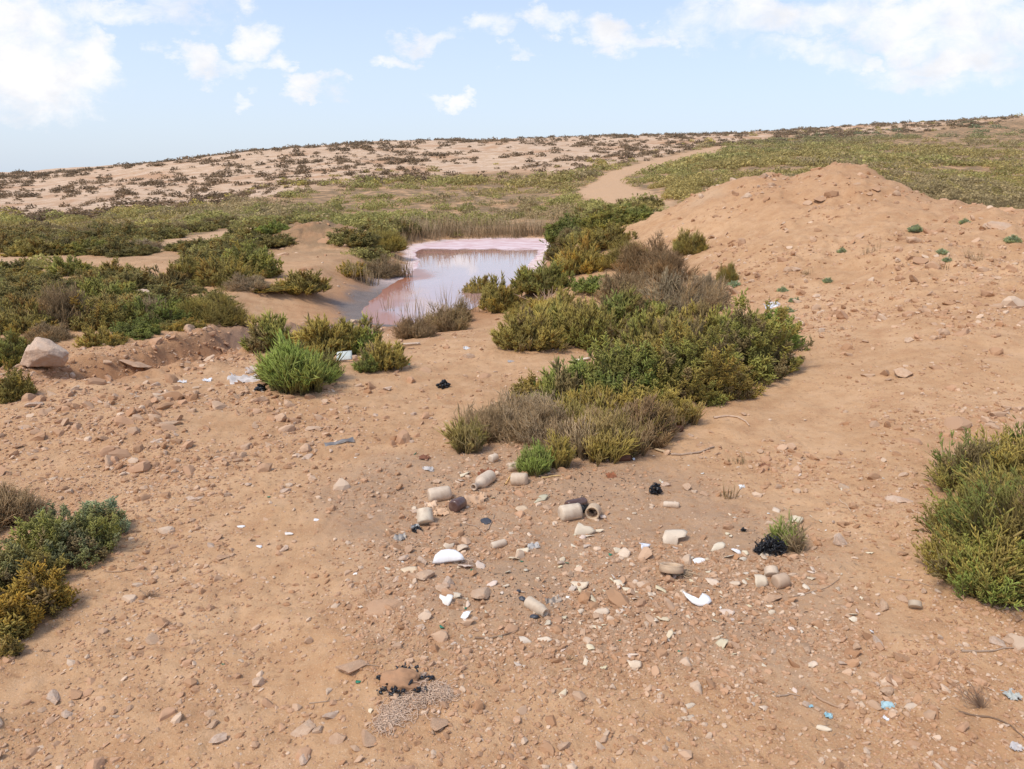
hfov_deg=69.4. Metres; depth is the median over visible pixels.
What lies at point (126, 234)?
saltbush
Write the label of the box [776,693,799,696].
twig
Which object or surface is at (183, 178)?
hill shrub
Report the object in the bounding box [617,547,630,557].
glass shard
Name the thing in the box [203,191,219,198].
hill shrub
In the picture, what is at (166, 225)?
saltbush
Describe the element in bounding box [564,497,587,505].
bottle
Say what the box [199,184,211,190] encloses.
hill shrub
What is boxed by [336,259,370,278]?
saltbush
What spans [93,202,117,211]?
hill shrub
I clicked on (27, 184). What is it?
hill shrub
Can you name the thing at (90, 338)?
saltbush
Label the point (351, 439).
metal strip
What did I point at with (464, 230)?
reed clump
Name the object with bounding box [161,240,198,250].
saltbush
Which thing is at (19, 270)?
saltbush
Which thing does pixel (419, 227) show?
reed clump
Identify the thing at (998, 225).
stone
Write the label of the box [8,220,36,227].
saltbush
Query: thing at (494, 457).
bottle
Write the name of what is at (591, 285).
saltbush
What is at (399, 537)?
foil
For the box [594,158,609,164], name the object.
hill shrub
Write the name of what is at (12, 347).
saltbush
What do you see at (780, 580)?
jar
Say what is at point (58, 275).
saltbush
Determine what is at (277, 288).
saltbush
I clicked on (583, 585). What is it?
glass shard
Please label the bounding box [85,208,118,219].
hill shrub
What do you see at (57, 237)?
dry shrub
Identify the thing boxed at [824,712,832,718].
paper scrap
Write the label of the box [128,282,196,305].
saltbush
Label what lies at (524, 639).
glass shard
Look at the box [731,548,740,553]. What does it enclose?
ceramic shard
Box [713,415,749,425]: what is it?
twig
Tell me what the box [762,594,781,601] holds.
stone
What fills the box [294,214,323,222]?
saltbush
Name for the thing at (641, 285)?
dry shrub
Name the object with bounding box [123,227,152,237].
saltbush
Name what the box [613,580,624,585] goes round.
glass shard
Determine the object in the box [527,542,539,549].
paper scrap
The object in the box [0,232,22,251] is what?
saltbush
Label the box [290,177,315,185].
hill shrub
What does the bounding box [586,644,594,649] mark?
glass shard
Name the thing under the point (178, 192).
hill shrub
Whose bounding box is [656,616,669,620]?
glass shard
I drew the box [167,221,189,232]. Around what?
dry shrub
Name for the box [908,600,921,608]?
jar
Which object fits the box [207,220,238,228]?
saltbush
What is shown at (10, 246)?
saltbush
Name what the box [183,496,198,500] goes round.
stone
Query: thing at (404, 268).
reed clump
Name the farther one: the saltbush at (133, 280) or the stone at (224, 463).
the saltbush at (133, 280)
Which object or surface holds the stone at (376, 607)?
on the ground
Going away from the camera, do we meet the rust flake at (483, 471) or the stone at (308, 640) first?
the stone at (308, 640)
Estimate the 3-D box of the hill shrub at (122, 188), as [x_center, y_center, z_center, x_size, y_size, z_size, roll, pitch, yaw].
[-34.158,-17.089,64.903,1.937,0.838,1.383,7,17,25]
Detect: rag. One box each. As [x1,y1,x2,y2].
[433,506,449,515]
[462,492,486,503]
[649,482,662,494]
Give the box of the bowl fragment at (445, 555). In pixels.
[432,549,464,563]
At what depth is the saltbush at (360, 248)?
19.27 m
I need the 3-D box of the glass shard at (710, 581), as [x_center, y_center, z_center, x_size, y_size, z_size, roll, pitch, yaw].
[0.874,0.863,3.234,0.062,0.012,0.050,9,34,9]
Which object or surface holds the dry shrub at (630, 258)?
on the ground
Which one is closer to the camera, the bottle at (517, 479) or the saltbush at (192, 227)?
the bottle at (517, 479)
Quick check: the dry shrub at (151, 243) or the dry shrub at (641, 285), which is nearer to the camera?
the dry shrub at (641, 285)
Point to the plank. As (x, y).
(411, 343)
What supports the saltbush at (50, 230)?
on the ground
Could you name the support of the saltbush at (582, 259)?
on the ground
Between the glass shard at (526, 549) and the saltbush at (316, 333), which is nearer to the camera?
the glass shard at (526, 549)
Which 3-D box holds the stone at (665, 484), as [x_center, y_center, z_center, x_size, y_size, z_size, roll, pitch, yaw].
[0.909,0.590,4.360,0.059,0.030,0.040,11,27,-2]
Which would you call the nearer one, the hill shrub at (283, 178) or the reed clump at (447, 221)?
the reed clump at (447, 221)
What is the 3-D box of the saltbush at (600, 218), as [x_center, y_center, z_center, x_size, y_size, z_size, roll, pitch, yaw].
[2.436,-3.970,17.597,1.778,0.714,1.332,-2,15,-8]
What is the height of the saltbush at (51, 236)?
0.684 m
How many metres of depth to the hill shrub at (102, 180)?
81.69 m
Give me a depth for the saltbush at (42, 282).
11.41 m
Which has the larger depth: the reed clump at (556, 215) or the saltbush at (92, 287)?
the reed clump at (556, 215)
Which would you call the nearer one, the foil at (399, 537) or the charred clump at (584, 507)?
the foil at (399, 537)
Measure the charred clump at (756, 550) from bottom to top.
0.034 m
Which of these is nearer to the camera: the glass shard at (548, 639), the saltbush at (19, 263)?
the glass shard at (548, 639)
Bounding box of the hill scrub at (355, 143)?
[0,113,1022,221]
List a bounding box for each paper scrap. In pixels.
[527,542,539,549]
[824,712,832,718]
[881,700,895,709]
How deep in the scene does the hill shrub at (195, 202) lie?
48.22 m
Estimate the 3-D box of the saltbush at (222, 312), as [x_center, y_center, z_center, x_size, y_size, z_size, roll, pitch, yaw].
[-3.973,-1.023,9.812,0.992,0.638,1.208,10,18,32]
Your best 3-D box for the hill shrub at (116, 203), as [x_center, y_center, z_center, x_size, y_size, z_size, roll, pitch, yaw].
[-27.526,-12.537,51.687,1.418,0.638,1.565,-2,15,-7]
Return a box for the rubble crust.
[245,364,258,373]
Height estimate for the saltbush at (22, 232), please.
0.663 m
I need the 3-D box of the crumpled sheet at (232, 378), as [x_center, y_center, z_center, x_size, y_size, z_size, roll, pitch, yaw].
[-2.322,-0.049,6.420,0.294,0.065,0.231,-2,27,-6]
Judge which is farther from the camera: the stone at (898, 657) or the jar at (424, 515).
the jar at (424, 515)
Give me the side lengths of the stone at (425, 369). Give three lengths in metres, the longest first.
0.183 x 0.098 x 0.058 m
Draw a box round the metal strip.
[324,437,354,445]
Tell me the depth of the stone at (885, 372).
5.98 m
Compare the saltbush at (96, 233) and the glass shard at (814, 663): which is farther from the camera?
the saltbush at (96, 233)
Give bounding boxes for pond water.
[361,239,545,324]
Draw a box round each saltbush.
[0,226,31,238]
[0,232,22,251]
[0,237,72,256]
[0,241,24,252]
[0,256,43,270]
[0,265,47,277]
[0,271,22,283]
[0,272,28,284]
[0,279,48,301]
[0,287,55,312]
[0,296,64,333]
[0,327,30,368]
[0,360,37,403]
[0,495,131,658]
[2,223,23,230]
[2,275,65,291]
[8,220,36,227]
[11,223,57,231]
[11,232,34,245]
[15,227,52,232]
[15,265,78,288]
[20,274,73,292]
[29,228,56,236]
[34,225,84,240]
[41,254,95,275]
[44,235,86,244]
[51,236,107,255]
[53,226,72,235]
[60,268,97,286]
[67,271,141,303]
[67,293,133,331]
[71,323,130,347]
[78,225,124,238]
[78,234,112,242]
[82,219,115,229]
[84,256,140,274]
[85,236,135,255]
[85,289,153,312]
[87,268,118,280]
[92,218,135,235]
[96,269,158,279]
[97,232,139,243]
[97,269,162,289]
[101,234,128,242]
[103,244,153,257]
[108,316,162,339]
[109,264,170,288]
[121,233,141,240]
[121,295,192,324]
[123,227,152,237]
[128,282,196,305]
[131,242,163,253]
[133,229,163,241]
[146,264,194,290]
[152,221,186,231]
[153,224,186,238]
[156,319,178,330]
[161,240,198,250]
[163,253,198,284]
[164,239,193,251]
[165,316,207,331]
[174,242,223,264]
[179,236,203,245]
[179,284,207,293]
[183,254,217,265]
[186,220,217,231]
[187,287,241,308]
[194,255,267,287]
[197,242,238,253]
[198,234,257,250]
[199,233,238,246]
[202,234,244,247]
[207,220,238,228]
[208,237,244,247]
[215,215,244,225]
[217,237,284,277]
[224,222,261,238]
[230,238,266,249]
[232,238,267,249]
[238,306,384,356]
[244,231,272,244]
[251,328,347,395]
[252,283,292,293]
[254,220,289,233]
[261,232,298,246]
[271,267,332,294]
[272,214,303,223]
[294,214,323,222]
[323,227,379,245]
[334,226,383,246]
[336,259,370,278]
[349,246,381,251]
[350,331,412,372]
[356,223,384,234]
[356,247,390,259]
[363,256,383,264]
[365,217,389,228]
[369,220,387,231]
[383,218,410,232]
[395,219,419,233]
[459,274,497,293]
[477,270,527,313]
[488,279,649,352]
[506,255,575,296]
[509,287,814,416]
[522,286,586,311]
[539,210,580,245]
[543,243,568,257]
[546,243,564,251]
[550,230,607,275]
[556,228,583,244]
[563,210,583,220]
[570,273,610,293]
[571,207,590,213]
[575,203,646,231]
[576,220,638,249]
[582,207,597,217]
[613,201,654,219]
[615,197,632,206]
[627,200,654,207]
[634,194,663,205]
[635,298,667,326]
[671,226,708,255]
[764,507,811,553]
[910,415,1023,610]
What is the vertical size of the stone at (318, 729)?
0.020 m
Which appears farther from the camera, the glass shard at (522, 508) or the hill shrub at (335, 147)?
the hill shrub at (335, 147)
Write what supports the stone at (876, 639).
on the ground
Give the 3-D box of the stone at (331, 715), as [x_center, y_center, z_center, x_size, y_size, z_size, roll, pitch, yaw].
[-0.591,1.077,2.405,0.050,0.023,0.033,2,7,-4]
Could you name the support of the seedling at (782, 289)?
on the ground
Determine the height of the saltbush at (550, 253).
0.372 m
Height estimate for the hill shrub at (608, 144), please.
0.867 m
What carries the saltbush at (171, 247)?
on the ground
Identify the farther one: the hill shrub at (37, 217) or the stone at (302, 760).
the hill shrub at (37, 217)
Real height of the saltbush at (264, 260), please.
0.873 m
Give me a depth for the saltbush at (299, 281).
13.08 m
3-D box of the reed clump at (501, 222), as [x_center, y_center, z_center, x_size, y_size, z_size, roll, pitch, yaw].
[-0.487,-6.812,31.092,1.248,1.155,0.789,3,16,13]
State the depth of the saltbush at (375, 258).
18.50 m
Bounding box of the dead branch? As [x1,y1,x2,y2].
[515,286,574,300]
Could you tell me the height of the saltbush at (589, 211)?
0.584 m
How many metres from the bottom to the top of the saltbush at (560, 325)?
0.745 m
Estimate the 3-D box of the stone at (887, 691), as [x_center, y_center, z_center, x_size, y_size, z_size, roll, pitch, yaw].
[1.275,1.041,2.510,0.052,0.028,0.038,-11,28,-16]
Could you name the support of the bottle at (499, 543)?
on the ground
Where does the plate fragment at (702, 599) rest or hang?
on the ground
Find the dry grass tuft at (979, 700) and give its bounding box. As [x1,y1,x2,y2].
[944,680,990,708]
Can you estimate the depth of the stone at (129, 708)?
2.49 m
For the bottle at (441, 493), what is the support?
on the ground
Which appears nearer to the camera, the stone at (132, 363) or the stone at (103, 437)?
the stone at (103, 437)
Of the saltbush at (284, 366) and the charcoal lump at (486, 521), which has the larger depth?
the saltbush at (284, 366)
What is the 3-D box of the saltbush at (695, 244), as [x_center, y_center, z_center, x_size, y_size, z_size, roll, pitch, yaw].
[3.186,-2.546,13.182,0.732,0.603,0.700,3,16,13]
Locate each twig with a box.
[105,567,145,571]
[475,629,517,638]
[671,446,714,455]
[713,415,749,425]
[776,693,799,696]
[795,578,839,596]
[811,691,858,707]
[889,576,933,586]
[958,711,1023,737]
[961,647,1014,651]
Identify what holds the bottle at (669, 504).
on the ground
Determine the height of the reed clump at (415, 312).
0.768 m
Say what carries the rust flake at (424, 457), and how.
on the ground
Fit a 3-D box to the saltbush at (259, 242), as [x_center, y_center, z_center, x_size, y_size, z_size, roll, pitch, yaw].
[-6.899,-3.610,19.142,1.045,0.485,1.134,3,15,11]
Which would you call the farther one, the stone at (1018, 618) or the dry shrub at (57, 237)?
the dry shrub at (57, 237)
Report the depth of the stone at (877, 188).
13.23 m
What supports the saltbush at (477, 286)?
on the ground
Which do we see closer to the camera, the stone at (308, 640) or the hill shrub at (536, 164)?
the stone at (308, 640)
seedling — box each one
[726,280,740,287]
[777,286,789,291]
[822,277,832,282]
[836,247,846,252]
[907,224,922,231]
[935,248,947,254]
[941,256,952,261]
[958,217,970,223]
[1003,234,1022,242]
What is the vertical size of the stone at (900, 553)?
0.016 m
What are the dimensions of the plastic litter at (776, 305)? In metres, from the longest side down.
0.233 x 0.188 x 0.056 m
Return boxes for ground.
[0,116,1023,768]
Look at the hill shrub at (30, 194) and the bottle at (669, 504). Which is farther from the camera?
the hill shrub at (30, 194)
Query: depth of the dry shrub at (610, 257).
13.78 m
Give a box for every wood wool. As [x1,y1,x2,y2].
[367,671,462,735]
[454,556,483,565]
[672,569,697,579]
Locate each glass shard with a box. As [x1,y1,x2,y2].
[400,566,417,572]
[443,543,454,548]
[453,592,461,597]
[457,544,468,551]
[475,560,484,568]
[487,580,497,586]
[515,505,526,510]
[516,547,528,551]
[519,636,531,643]
[534,494,548,502]
[537,637,551,641]
[558,688,566,697]
[570,581,588,588]
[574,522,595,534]
[583,657,587,665]
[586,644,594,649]
[594,607,609,614]
[613,547,620,552]
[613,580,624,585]
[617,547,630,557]
[626,660,640,668]
[655,585,665,592]
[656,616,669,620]
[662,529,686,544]
[666,629,673,638]
[681,714,693,719]
[685,703,695,708]
[705,578,718,584]
[711,542,724,550]
[715,638,728,648]
[719,609,734,614]
[729,581,739,584]
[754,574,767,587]
[758,705,767,710]
[772,507,779,512]
[787,515,803,522]
[802,583,809,589]
[808,661,817,667]
[816,725,831,731]
[849,616,857,621]
[904,702,916,708]
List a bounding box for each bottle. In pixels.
[427,486,451,501]
[448,496,466,511]
[470,470,495,490]
[488,453,498,462]
[490,539,506,547]
[507,462,517,471]
[510,473,528,485]
[524,596,548,617]
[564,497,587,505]
[663,501,679,507]
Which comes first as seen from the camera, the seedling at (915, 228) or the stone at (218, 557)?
the stone at (218, 557)
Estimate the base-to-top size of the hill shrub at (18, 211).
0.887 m
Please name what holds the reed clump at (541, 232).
on the ground
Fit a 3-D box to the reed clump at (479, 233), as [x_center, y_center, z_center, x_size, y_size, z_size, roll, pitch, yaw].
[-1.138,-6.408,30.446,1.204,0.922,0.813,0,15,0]
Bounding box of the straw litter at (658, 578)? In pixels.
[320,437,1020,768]
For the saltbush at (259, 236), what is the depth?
19.69 m
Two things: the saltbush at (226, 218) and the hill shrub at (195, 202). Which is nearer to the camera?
the saltbush at (226, 218)
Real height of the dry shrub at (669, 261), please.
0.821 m
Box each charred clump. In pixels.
[254,383,265,390]
[411,525,422,532]
[436,379,450,388]
[581,504,595,512]
[752,547,761,552]
[755,533,787,556]
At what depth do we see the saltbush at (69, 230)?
21.82 m
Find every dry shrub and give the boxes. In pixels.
[0,478,59,537]
[20,219,58,228]
[20,319,81,342]
[22,275,96,329]
[24,221,52,228]
[38,235,85,244]
[76,223,110,233]
[125,238,165,249]
[135,221,157,228]
[142,292,171,322]
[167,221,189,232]
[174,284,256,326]
[200,214,224,224]
[218,270,271,291]
[352,254,408,278]
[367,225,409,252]
[389,296,476,339]
[500,298,546,324]
[542,246,563,261]
[552,224,582,243]
[594,234,649,269]
[594,262,651,303]
[612,227,677,275]
[616,271,651,308]
[635,240,702,286]
[637,266,734,317]
[688,269,733,299]
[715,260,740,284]
[933,191,970,197]
[944,196,977,203]
[995,201,1016,208]
[1002,201,1023,208]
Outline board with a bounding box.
[336,351,351,360]
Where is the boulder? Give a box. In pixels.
[20,337,68,366]
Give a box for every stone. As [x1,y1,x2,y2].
[24,402,43,406]
[37,409,47,415]
[46,689,60,704]
[47,391,56,395]
[61,709,72,717]
[70,689,82,699]
[96,436,108,439]
[103,360,111,364]
[118,359,150,366]
[125,705,132,711]
[145,632,158,644]
[150,382,160,385]
[150,438,162,442]
[154,420,182,426]
[174,415,182,420]
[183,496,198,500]
[205,709,215,716]
[206,719,218,728]
[208,732,226,742]
[216,555,229,559]
[221,461,228,465]
[233,458,242,461]
[252,421,257,428]
[252,677,265,685]
[280,488,291,492]
[280,545,288,551]
[290,718,315,736]
[299,754,309,765]
[303,453,312,458]
[303,637,312,643]
[304,426,322,430]
[308,475,315,480]
[312,725,322,733]
[322,710,338,718]
[329,732,346,744]
[335,659,368,674]
[361,729,375,746]
[364,599,402,616]
[398,555,408,559]
[401,571,409,576]
[405,545,412,553]
[415,569,434,579]
[417,556,426,564]
[419,367,430,372]
[430,717,448,730]
[435,584,446,592]
[442,576,453,588]
[455,599,462,605]
[462,353,474,357]
[470,587,490,598]
[478,373,490,378]
[661,482,671,485]
[682,483,690,490]
[699,491,708,495]
[758,173,767,178]
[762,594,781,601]
[790,266,801,270]
[802,700,809,707]
[803,646,810,653]
[814,195,826,201]
[833,533,846,545]
[836,521,849,525]
[860,374,874,377]
[867,473,881,479]
[872,186,880,191]
[872,635,883,645]
[879,598,888,611]
[880,370,888,375]
[880,687,893,696]
[885,495,913,502]
[893,368,912,377]
[893,652,909,661]
[896,594,907,603]
[897,551,907,555]
[898,472,908,476]
[904,337,913,342]
[905,237,921,242]
[929,365,943,369]
[985,221,1011,229]
[989,636,1006,646]
[1014,615,1021,621]
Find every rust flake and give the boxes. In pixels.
[419,454,430,460]
[477,467,496,476]
[606,472,616,478]
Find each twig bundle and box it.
[140,589,164,597]
[566,652,580,660]
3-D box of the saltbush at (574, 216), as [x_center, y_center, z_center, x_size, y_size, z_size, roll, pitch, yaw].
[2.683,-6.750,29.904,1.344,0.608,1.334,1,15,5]
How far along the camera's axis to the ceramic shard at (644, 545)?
3.56 m
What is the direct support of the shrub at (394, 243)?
on the ground
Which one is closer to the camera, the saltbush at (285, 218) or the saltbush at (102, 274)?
the saltbush at (102, 274)
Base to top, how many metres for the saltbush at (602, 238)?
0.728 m
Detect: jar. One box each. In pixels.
[417,507,433,524]
[558,503,582,520]
[585,503,601,519]
[659,562,683,573]
[764,565,778,576]
[771,572,790,588]
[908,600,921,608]
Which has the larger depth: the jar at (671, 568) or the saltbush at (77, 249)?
the saltbush at (77, 249)
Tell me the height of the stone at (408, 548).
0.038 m
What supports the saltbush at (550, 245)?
on the ground
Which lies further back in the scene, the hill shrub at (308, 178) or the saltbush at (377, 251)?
the hill shrub at (308, 178)
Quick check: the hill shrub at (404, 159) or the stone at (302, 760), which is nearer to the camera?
the stone at (302, 760)
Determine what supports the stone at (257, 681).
on the ground
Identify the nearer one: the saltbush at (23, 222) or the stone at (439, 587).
the stone at (439, 587)
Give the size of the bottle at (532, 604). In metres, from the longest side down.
0.105 x 0.050 x 0.050 m
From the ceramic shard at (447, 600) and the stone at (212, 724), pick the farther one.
the ceramic shard at (447, 600)
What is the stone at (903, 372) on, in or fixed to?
on the ground
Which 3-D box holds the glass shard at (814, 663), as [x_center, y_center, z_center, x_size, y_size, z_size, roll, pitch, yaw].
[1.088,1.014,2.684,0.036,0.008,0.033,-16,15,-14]
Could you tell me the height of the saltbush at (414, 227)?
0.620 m
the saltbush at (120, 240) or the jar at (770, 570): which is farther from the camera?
the saltbush at (120, 240)
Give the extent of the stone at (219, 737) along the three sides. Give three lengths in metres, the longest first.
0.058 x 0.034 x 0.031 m
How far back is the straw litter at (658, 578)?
3.14 m
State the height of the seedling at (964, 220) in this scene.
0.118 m
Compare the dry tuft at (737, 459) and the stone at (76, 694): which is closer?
the stone at (76, 694)
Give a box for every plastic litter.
[424,500,436,507]
[763,301,779,307]
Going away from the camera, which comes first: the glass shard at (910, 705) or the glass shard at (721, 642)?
the glass shard at (910, 705)
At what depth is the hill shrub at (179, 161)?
98.42 m
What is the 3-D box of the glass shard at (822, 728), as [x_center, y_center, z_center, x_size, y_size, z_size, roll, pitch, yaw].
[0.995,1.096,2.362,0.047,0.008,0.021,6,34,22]
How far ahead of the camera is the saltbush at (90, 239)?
19.57 m
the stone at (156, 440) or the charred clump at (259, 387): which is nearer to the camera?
the stone at (156, 440)
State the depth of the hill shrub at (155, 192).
61.95 m
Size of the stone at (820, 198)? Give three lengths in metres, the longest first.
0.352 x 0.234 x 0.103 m
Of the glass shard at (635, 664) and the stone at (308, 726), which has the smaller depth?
the stone at (308, 726)
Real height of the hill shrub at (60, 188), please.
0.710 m
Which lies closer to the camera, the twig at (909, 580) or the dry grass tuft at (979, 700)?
the dry grass tuft at (979, 700)
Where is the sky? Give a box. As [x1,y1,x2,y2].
[0,0,1023,171]
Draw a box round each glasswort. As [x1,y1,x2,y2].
[434,385,707,466]
[512,437,556,476]
[542,428,576,469]
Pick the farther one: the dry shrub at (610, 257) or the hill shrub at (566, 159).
the hill shrub at (566, 159)
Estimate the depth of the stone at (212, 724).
2.40 m
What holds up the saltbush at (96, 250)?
on the ground
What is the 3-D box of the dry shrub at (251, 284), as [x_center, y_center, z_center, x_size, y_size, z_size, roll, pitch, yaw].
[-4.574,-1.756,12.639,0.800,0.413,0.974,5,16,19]
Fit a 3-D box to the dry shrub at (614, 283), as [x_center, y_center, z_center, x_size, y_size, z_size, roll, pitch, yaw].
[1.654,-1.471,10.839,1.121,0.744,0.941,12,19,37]
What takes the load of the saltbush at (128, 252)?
on the ground
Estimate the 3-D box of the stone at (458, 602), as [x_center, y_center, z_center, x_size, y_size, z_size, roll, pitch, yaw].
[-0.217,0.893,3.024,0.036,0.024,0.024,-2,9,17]
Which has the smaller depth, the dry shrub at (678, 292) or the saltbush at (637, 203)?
the dry shrub at (678, 292)
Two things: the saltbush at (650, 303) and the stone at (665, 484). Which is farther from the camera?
the saltbush at (650, 303)
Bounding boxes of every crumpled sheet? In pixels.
[227,372,259,383]
[1001,687,1022,699]
[1010,741,1023,751]
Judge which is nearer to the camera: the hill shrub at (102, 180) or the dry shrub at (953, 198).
the dry shrub at (953, 198)
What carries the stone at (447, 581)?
on the ground
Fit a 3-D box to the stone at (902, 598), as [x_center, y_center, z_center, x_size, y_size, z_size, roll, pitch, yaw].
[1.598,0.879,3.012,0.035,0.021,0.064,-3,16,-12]
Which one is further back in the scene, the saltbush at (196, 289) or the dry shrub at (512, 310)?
the saltbush at (196, 289)
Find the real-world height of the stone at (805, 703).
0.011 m
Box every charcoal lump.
[480,518,490,524]
[530,614,539,618]
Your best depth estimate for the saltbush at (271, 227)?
20.78 m
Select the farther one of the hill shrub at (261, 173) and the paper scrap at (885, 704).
the hill shrub at (261, 173)
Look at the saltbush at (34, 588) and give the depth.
3.24 m
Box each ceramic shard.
[439,594,452,605]
[460,611,469,618]
[640,543,649,549]
[693,557,704,563]
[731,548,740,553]
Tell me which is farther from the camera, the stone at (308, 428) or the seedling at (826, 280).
the seedling at (826, 280)
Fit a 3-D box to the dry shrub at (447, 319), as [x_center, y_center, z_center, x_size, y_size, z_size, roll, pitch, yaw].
[-1.008,-0.930,10.477,0.869,0.802,3.577,3,15,10]
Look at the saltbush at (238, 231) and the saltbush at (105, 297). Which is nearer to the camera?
the saltbush at (105, 297)
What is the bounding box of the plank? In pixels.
[403,342,419,344]
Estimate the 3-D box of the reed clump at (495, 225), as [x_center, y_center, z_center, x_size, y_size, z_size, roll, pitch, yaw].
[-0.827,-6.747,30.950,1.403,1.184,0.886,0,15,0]
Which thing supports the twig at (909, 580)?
on the ground
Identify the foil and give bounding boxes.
[391,532,405,540]
[422,466,432,470]
[545,594,561,605]
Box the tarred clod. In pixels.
[376,662,434,697]
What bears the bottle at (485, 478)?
on the ground
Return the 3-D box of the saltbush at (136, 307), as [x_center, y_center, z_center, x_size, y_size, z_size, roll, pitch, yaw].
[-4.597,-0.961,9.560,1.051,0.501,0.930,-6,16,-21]
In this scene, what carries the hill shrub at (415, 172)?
on the ground
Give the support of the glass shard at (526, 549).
on the ground
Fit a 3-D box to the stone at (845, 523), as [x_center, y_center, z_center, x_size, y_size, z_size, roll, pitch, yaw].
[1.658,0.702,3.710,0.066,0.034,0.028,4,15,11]
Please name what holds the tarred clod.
on the ground
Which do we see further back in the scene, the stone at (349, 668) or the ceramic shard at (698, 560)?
the ceramic shard at (698, 560)
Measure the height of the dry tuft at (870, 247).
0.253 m
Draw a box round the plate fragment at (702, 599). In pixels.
[682,591,711,605]
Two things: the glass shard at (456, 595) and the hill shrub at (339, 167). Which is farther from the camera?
the hill shrub at (339, 167)
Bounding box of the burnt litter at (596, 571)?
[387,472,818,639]
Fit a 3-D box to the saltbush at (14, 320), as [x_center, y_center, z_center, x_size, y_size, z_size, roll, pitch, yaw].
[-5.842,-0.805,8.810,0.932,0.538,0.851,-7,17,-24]
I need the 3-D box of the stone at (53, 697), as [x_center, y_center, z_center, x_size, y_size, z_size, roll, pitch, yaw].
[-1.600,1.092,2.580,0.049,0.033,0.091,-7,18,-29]
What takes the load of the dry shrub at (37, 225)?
on the ground
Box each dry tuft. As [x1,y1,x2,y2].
[719,482,742,498]
[727,452,745,464]
[860,244,880,254]
[964,247,983,261]
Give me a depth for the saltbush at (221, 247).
16.32 m
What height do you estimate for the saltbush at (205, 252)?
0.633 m
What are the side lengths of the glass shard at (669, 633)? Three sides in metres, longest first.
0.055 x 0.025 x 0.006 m
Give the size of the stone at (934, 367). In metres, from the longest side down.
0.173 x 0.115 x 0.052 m
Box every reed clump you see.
[342,257,380,285]
[365,307,379,325]
[378,288,412,311]
[386,252,412,277]
[388,220,412,244]
[393,214,424,242]
[400,213,429,237]
[405,283,438,321]
[409,209,443,240]
[421,212,452,238]
[429,206,459,237]
[429,277,465,309]
[439,214,471,238]
[449,220,478,238]
[456,285,480,312]
[460,208,497,234]
[470,220,497,238]
[475,210,506,236]
[488,214,513,234]
[498,211,527,238]
[505,216,535,237]
[517,215,544,235]
[524,212,558,237]
[533,212,561,236]
[543,202,574,232]
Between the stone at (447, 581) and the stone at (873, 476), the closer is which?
the stone at (447, 581)
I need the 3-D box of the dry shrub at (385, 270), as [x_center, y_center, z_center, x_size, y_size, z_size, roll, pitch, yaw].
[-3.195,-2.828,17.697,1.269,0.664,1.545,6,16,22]
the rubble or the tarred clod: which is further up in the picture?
the rubble
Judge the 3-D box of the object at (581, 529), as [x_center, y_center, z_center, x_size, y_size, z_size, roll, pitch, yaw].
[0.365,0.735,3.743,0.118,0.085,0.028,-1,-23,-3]
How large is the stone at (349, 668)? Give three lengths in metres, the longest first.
0.125 x 0.071 x 0.047 m
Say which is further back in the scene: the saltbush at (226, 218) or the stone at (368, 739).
the saltbush at (226, 218)
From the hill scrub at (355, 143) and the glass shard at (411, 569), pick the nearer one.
the glass shard at (411, 569)
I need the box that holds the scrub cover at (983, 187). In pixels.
[0,120,1023,313]
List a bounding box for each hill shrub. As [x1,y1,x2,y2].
[0,178,14,182]
[0,181,14,185]
[0,205,23,213]
[14,190,36,196]
[17,182,33,186]
[18,192,36,197]
[26,173,41,178]
[28,214,54,221]
[55,185,66,190]
[61,169,79,172]
[64,208,83,213]
[66,189,80,194]
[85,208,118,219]
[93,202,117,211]
[95,177,108,183]
[109,200,128,206]
[114,185,131,192]
[116,197,140,204]
[142,197,159,203]
[147,189,160,194]
[159,200,192,205]
[170,191,183,196]
[171,176,187,181]
[173,160,190,162]
[186,198,203,205]
[187,192,202,197]
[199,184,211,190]
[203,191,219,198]
[207,194,230,203]
[209,175,228,182]
[221,161,239,166]
[254,170,269,176]
[262,175,275,180]
[272,180,289,184]
[273,191,290,196]
[274,160,290,166]
[274,177,295,183]
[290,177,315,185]
[295,166,312,173]
[297,180,309,185]
[305,143,317,147]
[325,146,346,149]
[329,166,348,168]
[377,169,392,174]
[397,156,420,162]
[398,144,415,147]
[406,170,429,175]
[420,156,430,161]
[427,166,439,171]
[523,161,550,166]
[560,155,573,160]
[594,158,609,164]
[599,141,615,145]
[621,153,638,157]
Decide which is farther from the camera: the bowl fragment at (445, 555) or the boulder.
the boulder
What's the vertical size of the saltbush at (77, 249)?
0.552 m
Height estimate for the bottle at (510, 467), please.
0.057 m
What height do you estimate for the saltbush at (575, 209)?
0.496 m
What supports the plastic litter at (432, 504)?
on the ground
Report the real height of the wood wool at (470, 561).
0.029 m
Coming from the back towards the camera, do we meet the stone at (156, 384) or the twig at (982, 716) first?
the stone at (156, 384)
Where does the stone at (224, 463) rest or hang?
on the ground
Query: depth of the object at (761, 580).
3.21 m
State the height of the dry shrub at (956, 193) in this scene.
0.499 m
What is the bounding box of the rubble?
[0,161,1023,474]
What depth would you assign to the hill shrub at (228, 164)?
89.97 m

